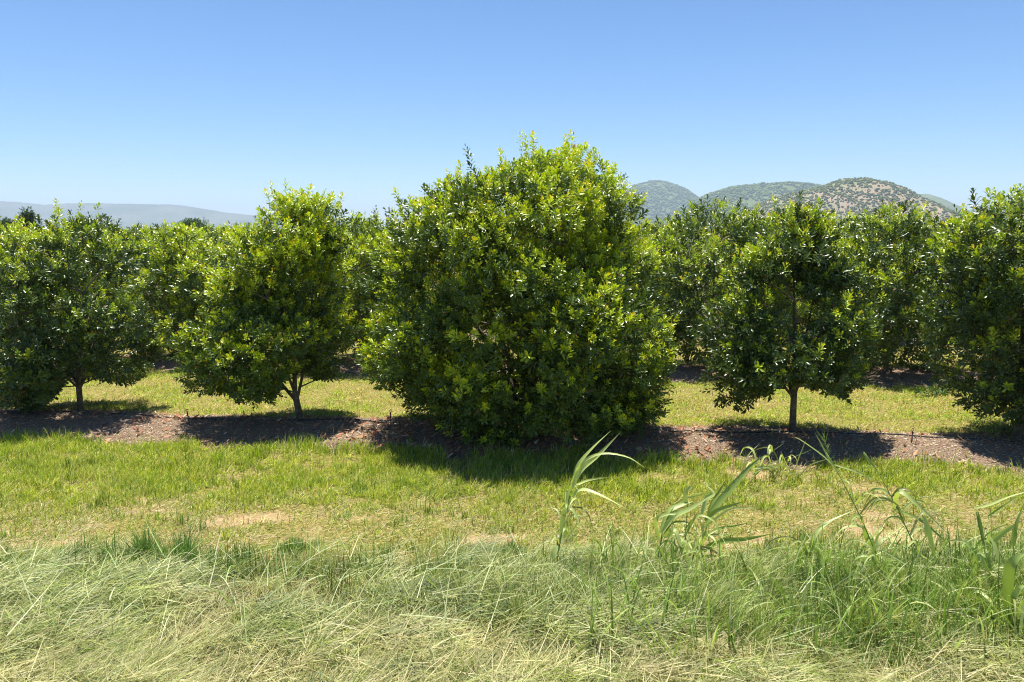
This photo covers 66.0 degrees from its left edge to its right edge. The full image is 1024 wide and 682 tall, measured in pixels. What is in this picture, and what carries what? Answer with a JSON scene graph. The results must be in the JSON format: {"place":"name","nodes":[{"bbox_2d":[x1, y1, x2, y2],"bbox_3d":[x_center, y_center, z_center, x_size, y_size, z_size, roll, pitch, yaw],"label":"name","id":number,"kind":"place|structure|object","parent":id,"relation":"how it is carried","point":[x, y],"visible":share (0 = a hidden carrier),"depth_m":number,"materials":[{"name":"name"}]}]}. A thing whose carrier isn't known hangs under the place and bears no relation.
{"place":"outdoors","nodes":[
{"label":"outdoors","id":0,"kind":"place"},
{"bbox_2d":[0,201,381,229],"bbox_3d":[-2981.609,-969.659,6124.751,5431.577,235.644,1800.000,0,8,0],"label":"mountain range","id":1,"kind":"structure","parent":0,"point":[129,215],"depth_m":5698.89,"materials":[{"name":"grey stone"}]},
{"bbox_2d":[0,234,1023,681],"bbox_3d":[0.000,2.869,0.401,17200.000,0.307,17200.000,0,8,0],"label":"ground","id":2,"kind":"structure","parent":0,"point":[686,374],"depth_m":10.50,"materials":[{"name":"green plant"}]},
{"bbox_2d":[0,216,22,248],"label":"distant tree","id":3,"kind":"object","parent":2,"relation":"on","point":[4,221],"visible":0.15,"depth_m":60.97,"materials":[{"name":"green plant"}]},
{"bbox_2d":[12,206,43,243],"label":"distant tree","id":4,"kind":"object","parent":2,"relation":"on","point":[30,216],"visible":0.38,"depth_m":61.02,"materials":[{"name":"green plant"}]},
{"bbox_2d":[0,221,108,350],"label":"orchard tree","id":5,"kind":"object","parent":2,"relation":"on","point":[33,254],"visible":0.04,"depth_m":18.50,"materials":[{"name":"green plant"}]},
{"bbox_2d":[33,227,114,295],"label":"orchard tree","id":6,"kind":"object","parent":2,"relation":"on","point":[66,247],"depth_m":30.06,"materials":[{"name":"green plant"}]},
{"bbox_2d":[0,198,169,414],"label":"orchard tree","id":7,"kind":"object","parent":2,"relation":"on","point":[35,375],"visible":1,"depth_m":11.98,"materials":[{"name":"green plant"}]},
{"bbox_2d":[62,217,108,243],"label":"distant tree","id":8,"kind":"object","parent":2,"relation":"on","point":[81,225],"visible":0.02,"depth_m":83.50,"materials":[{"name":"green plant"}]},
{"bbox_2d":[73,225,172,324],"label":"orchard tree","id":9,"kind":"object","parent":2,"relation":"on","point":[110,292],"visible":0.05,"depth_m":23.98,"materials":[{"name":"green plant"}]},
{"bbox_2d":[109,222,156,244],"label":"orchard tree","id":10,"kind":"object","parent":2,"relation":"on","point":[133,229],"visible":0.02,"depth_m":35.73,"materials":[{"name":"green plant"}]},
{"bbox_2d":[129,223,196,302],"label":"orchard tree","id":11,"kind":"object","parent":2,"relation":"on","point":[147,230],"visible":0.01,"depth_m":29.61,"materials":[{"name":"green plant"}]},
{"bbox_2d":[102,219,257,356],"bbox_3d":[-7.518,-1.157,18.280,3.590,3.309,3.596,-5,9,-32],"label":"orchard tree","id":12,"kind":"object","parent":2,"relation":"on","point":[169,254],"visible":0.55,"depth_m":17.60,"materials":[{"name":"green plant"}]},
{"bbox_2d":[179,217,213,252],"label":"distant tree","id":13,"kind":"object","parent":2,"relation":"on","point":[198,223],"visible":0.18,"depth_m":78.59,"materials":[{"name":"green plant"}]},
{"bbox_2d":[178,225,218,247],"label":"orchard tree","id":14,"kind":"object","parent":2,"relation":"on","point":[195,231],"visible":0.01,"depth_m":35.63,"materials":[{"name":"green plant"}]},
{"bbox_2d":[171,223,231,295],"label":"orchard tree","id":15,"kind":"object","parent":2,"relation":"on","point":[209,231],"visible":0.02,"depth_m":29.40,"materials":[{"name":"green plant"}]},
{"bbox_2d":[192,221,274,315],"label":"orchard tree","id":16,"kind":"object","parent":2,"relation":"on","point":[214,235],"visible":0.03,"depth_m":23.52,"materials":[{"name":"green plant"}]},
{"bbox_2d":[167,178,356,418],"bbox_3d":[-3.836,-0.559,12.173,2.824,3.817,2.850,0,8,0],"label":"orchard tree","id":17,"kind":"object","parent":2,"relation":"on","point":[261,297],"visible":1,"depth_m":11.58,"materials":[{"name":"green plant"}]},
{"bbox_2d":[306,229,356,299],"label":"orchard tree","id":18,"kind":"object","parent":2,"relation":"on","point":[349,246],"depth_m":29.19,"materials":[{"name":"green plant"}]},
{"bbox_2d":[293,205,434,358],"bbox_3d":[-3.415,-1.240,17.743,3.842,3.558,3.980,-2,8,-16],"label":"orchard tree","id":19,"kind":"object","parent":2,"relation":"on","point":[366,240],"visible":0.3,"depth_m":16.89,"materials":[{"name":"green plant"}]},
{"bbox_2d":[321,227,431,320],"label":"orchard tree","id":20,"kind":"object","parent":2,"relation":"on","point":[353,265],"visible":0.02,"depth_m":22.73,"materials":[{"name":"green plant"}]},
{"bbox_2d":[55,228,715,233],"bbox_3d":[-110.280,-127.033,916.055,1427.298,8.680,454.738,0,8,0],"label":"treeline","id":21,"kind":"object","parent":2,"relation":"on","point":[368,232],"visible":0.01,"depth_m":769.75,"materials":[{"name":"green plant"}]},
{"bbox_2d":[0,411,1022,441],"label":"irrigation pipe","id":22,"kind":"object","parent":2,"relation":"on","point":[509,426],"visible":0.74,"depth_m":11.89,"materials":[{"name":"black plastic"}]},
{"bbox_2d":[0,510,1023,681],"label":"cut grass","id":23,"kind":"structure","parent":2,"relation":"on","point":[45,656],"depth_m":5.43,"materials":[{"name":"green plant"}]},
{"bbox_2d":[0,321,1023,433],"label":"lawn grass","id":24,"kind":"structure","parent":2,"relation":"on","point":[680,401],"depth_m":13.55,"materials":[{"name":"green plant"}]},
{"bbox_2d":[0,467,1023,569],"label":"dry clippings","id":25,"kind":"object","parent":2,"relation":"on","point":[171,501],"visible":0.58,"depth_m":8.27,"materials":[{"name":"beige plant"}]},
{"bbox_2d":[0,334,1023,471],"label":"mulch litter","id":26,"kind":"object","parent":2,"relation":"on","point":[426,420],"visible":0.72,"depth_m":11.35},
{"bbox_2d":[354,129,679,449],"bbox_3d":[0.051,-0.600,11.681,4.761,4.888,4.792,0,8,0],"label":"orchard tree","id":27,"kind":"object","parent":2,"relation":"on","point":[560,300],"visible":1,"depth_m":10.34,"materials":[{"name":"green plant"}]},
{"bbox_2d":[547,433,641,571],"bbox_3d":[0.551,1.470,6.664,1.110,1.510,0.552,1,8,9],"label":"reed","id":28,"kind":"object","parent":2,"relation":"on","point":[583,464],"visible":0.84,"depth_m":6.58,"materials":[{"name":"green plant"}]},
{"bbox_2d":[612,220,690,324],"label":"orchard tree","id":29,"kind":"object","parent":2,"relation":"on","point":[650,240],"visible":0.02,"depth_m":22.01,"materials":[{"name":"green plant"}]},
{"bbox_2d":[630,214,719,305],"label":"orchard tree","id":30,"kind":"object","parent":2,"relation":"on","point":[655,227],"visible":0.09,"depth_m":27.59,"materials":[{"name":"green plant"}]},
{"bbox_2d":[644,486,722,558],"bbox_3d":[1.533,1.634,6.901,0.778,0.810,0.518,0,8,0],"label":"reed","id":31,"kind":"object","parent":2,"relation":"on","point":[670,514],"visible":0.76,"depth_m":6.81,"materials":[{"name":"green plant"}]},
{"bbox_2d":[628,194,810,366],"bbox_3d":[4.420,-1.236,17.043,4.204,3.823,3.747,3,9,21],"label":"orchard tree","id":32,"kind":"object","parent":2,"relation":"on","point":[731,225],"visible":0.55,"depth_m":16.40,"materials":[{"name":"green plant"}]},
{"bbox_2d":[664,454,790,562],"bbox_3d":[1.944,1.571,6.934,1.241,1.009,0.646,0,8,0],"label":"reed","id":33,"kind":"object","parent":2,"relation":"on","point":[716,502],"visible":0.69,"depth_m":6.97,"materials":[{"name":"green plant"}]},
{"bbox_2d":[701,208,815,333],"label":"orchard tree","id":34,"kind":"object","parent":2,"relation":"on","point":[723,287],"visible":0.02,"depth_m":21.94,"materials":[{"name":"green plant"}]},
{"bbox_2d":[739,441,825,480],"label":"grass stalk","id":35,"kind":"object","parent":2,"relation":"on","point":[771,450],"depth_m":9.53,"materials":[{"name":"green plant"}]},
{"bbox_2d":[685,191,886,430],"bbox_3d":[3.906,-0.345,11.295,2.688,3.571,2.795,6,10,37],"label":"orchard tree","id":36,"kind":"object","parent":2,"relation":"on","point":[799,241],"visible":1,"depth_m":10.73,"materials":[{"name":"green plant"}]},
{"bbox_2d":[764,510,853,572],"bbox_3d":[2.606,1.792,6.712,0.945,0.628,0.553,0,8,0],"label":"grass stalk","id":37,"kind":"object","parent":2,"relation":"on","point":[816,533],"depth_m":6.76,"materials":[{"name":"green plant"}]},
{"bbox_2d":[795,432,905,573],"bbox_3d":[2.850,1.511,6.534,0.851,1.729,0.877,0,8,0],"label":"grass stalk","id":38,"kind":"object","parent":2,"relation":"on","point":[866,534],"depth_m":6.63,"materials":[{"name":"green plant"}]},
{"bbox_2d":[798,210,932,325],"bbox_3d":[9.502,-1.863,22.064,4.124,3.630,4.272,3,9,21],"label":"orchard tree","id":39,"kind":"object","parent":2,"relation":"on","point":[855,215],"visible":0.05,"depth_m":21.17,"materials":[{"name":"green plant"}]},
{"bbox_2d":[840,528,922,586],"bbox_3d":[2.931,1.864,6.290,0.533,0.734,0.705,-7,11,-43],"label":"grass stalk","id":40,"kind":"object","parent":2,"relation":"on","point":[872,555],"depth_m":6.31,"materials":[{"name":"green plant"}]},
{"bbox_2d":[829,584,935,617],"bbox_3d":[2.968,2.132,5.993,1.136,0.506,0.581,0,8,0],"label":"grass stalk","id":41,"kind":"object","parent":2,"relation":"on","point":[883,595],"depth_m":5.93,"materials":[{"name":"green plant"}]},
{"bbox_2d":[799,198,994,372],"bbox_3d":[8.066,-1.137,16.569,3.900,3.717,4.375,1,8,4],"label":"orchard tree","id":42,"kind":"object","parent":2,"relation":"on","point":[887,309],"visible":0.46,"depth_m":15.79,"materials":[{"name":"green plant"}]},
{"bbox_2d":[863,452,949,573],"bbox_3d":[3.462,1.552,6.612,0.999,1.135,0.459,3,8,19],"label":"grass stalk","id":43,"kind":"object","parent":2,"relation":"on","point":[897,492],"depth_m":6.63,"materials":[{"name":"green plant"}]},
{"bbox_2d":[878,216,947,305],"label":"orchard tree","id":44,"kind":"object","parent":2,"relation":"on","point":[922,237],"visible":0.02,"depth_m":26.71,"materials":[{"name":"green plant"}]},
{"bbox_2d":[912,381,947,396],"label":"weed","id":45,"kind":"object","parent":2,"relation":"on","point":[918,390],"visible":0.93,"depth_m":14.30,"materials":[{"name":"green plant"}]},
{"bbox_2d":[932,580,996,614],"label":"grass stalk","id":46,"kind":"object","parent":2,"relation":"on","point":[972,591],"depth_m":5.84,"materials":[{"name":"green plant"}]},
{"bbox_2d":[911,209,1017,298],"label":"orchard tree","id":47,"kind":"object","parent":2,"relation":"on","point":[966,228],"visible":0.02,"depth_m":21.46,"materials":[{"name":"green plant"}]},
{"bbox_2d":[915,183,1023,437],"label":"orchard tree","id":48,"kind":"object","parent":2,"relation":"on","point":[984,309],"visible":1,"depth_m":10.76,"materials":[{"name":"green plant"}]},
{"bbox_2d":[937,492,1023,584],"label":"reed","id":49,"kind":"object","parent":2,"relation":"on","point":[978,556],"visible":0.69,"depth_m":6.21,"materials":[{"name":"green plant"}]},
{"bbox_2d":[949,214,1023,353],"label":"orchard tree","id":50,"kind":"object","parent":2,"relation":"on","point":[998,266],"visible":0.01,"depth_m":16.10,"materials":[{"name":"green plant"}]},
{"bbox_2d":[966,504,1023,634],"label":"reed","id":51,"kind":"object","parent":2,"relation":"on","point":[1010,568],"visible":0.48,"depth_m":5.50,"materials":[{"name":"green plant"}]},
{"bbox_2d":[0,425,1023,557],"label":"meadow grass","id":52,"kind":"structure","parent":0,"point":[384,464],"depth_m":9.30,"materials":[{"name":"green plant"}]},
{"bbox_2d":[0,505,1023,677],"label":"tall grass","id":53,"kind":"structure","parent":0,"point":[764,585],"depth_m":6.07,"materials":[{"name":"green plant"}]},
{"bbox_2d":[0,0,1023,226],"label":"sky","id":54,"kind":"structure","parent":0,"point":[203,104],"materials":[{"name":"blue"}]},
{"bbox_2d":[608,182,690,225],"bbox_3d":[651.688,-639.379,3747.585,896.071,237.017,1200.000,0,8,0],"label":"hill","id":55,"kind":"structure","parent":0,"point":[660,195],"depth_m":3396.23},
{"bbox_2d":[611,180,698,228],"bbox_3d":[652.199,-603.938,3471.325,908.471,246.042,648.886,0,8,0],"label":"woodland","id":56,"kind":"object","parent":55,"relation":"on","point":[681,192],"visible":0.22,"depth_m":3434.55,"materials":[{"name":"plant"}]},
{"bbox_2d":[657,183,814,225],"bbox_3d":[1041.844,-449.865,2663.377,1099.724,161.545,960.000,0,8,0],"label":"hill","id":57,"kind":"structure","parent":0,"point":[750,202],"depth_m":2436.83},
{"bbox_2d":[661,181,821,229],"bbox_3d":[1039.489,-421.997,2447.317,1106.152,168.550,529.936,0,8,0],"label":"woodland","id":58,"kind":"object","parent":57,"relation":"on","point":[762,188],"visible":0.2,"depth_m":2503.86,"materials":[{"name":"plant"}]},
{"bbox_2d":[700,178,961,229],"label":"hill","id":59,"kind":"structure","parent":0,"point":[845,204],"depth_m":1345.58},
{"bbox_2d":[701,177,976,228],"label":"scrub","id":60,"kind":"object","parent":59,"relation":"on","point":[823,188],"visible":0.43,"depth_m":1362.45,"materials":[{"name":"plant"}]},
{"bbox_2d":[918,194,1003,221],"bbox_3d":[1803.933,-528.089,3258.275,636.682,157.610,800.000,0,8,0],"label":"hill","id":61,"kind":"structure","parent":0,"point":[944,202],"depth_m":3097.28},
{"bbox_2d":[969,202,1020,220],"bbox_3d":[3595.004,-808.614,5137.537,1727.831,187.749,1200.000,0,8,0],"label":"hill","id":62,"kind":"structure","parent":0,"point":[988,209],"depth_m":5038.68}
]}

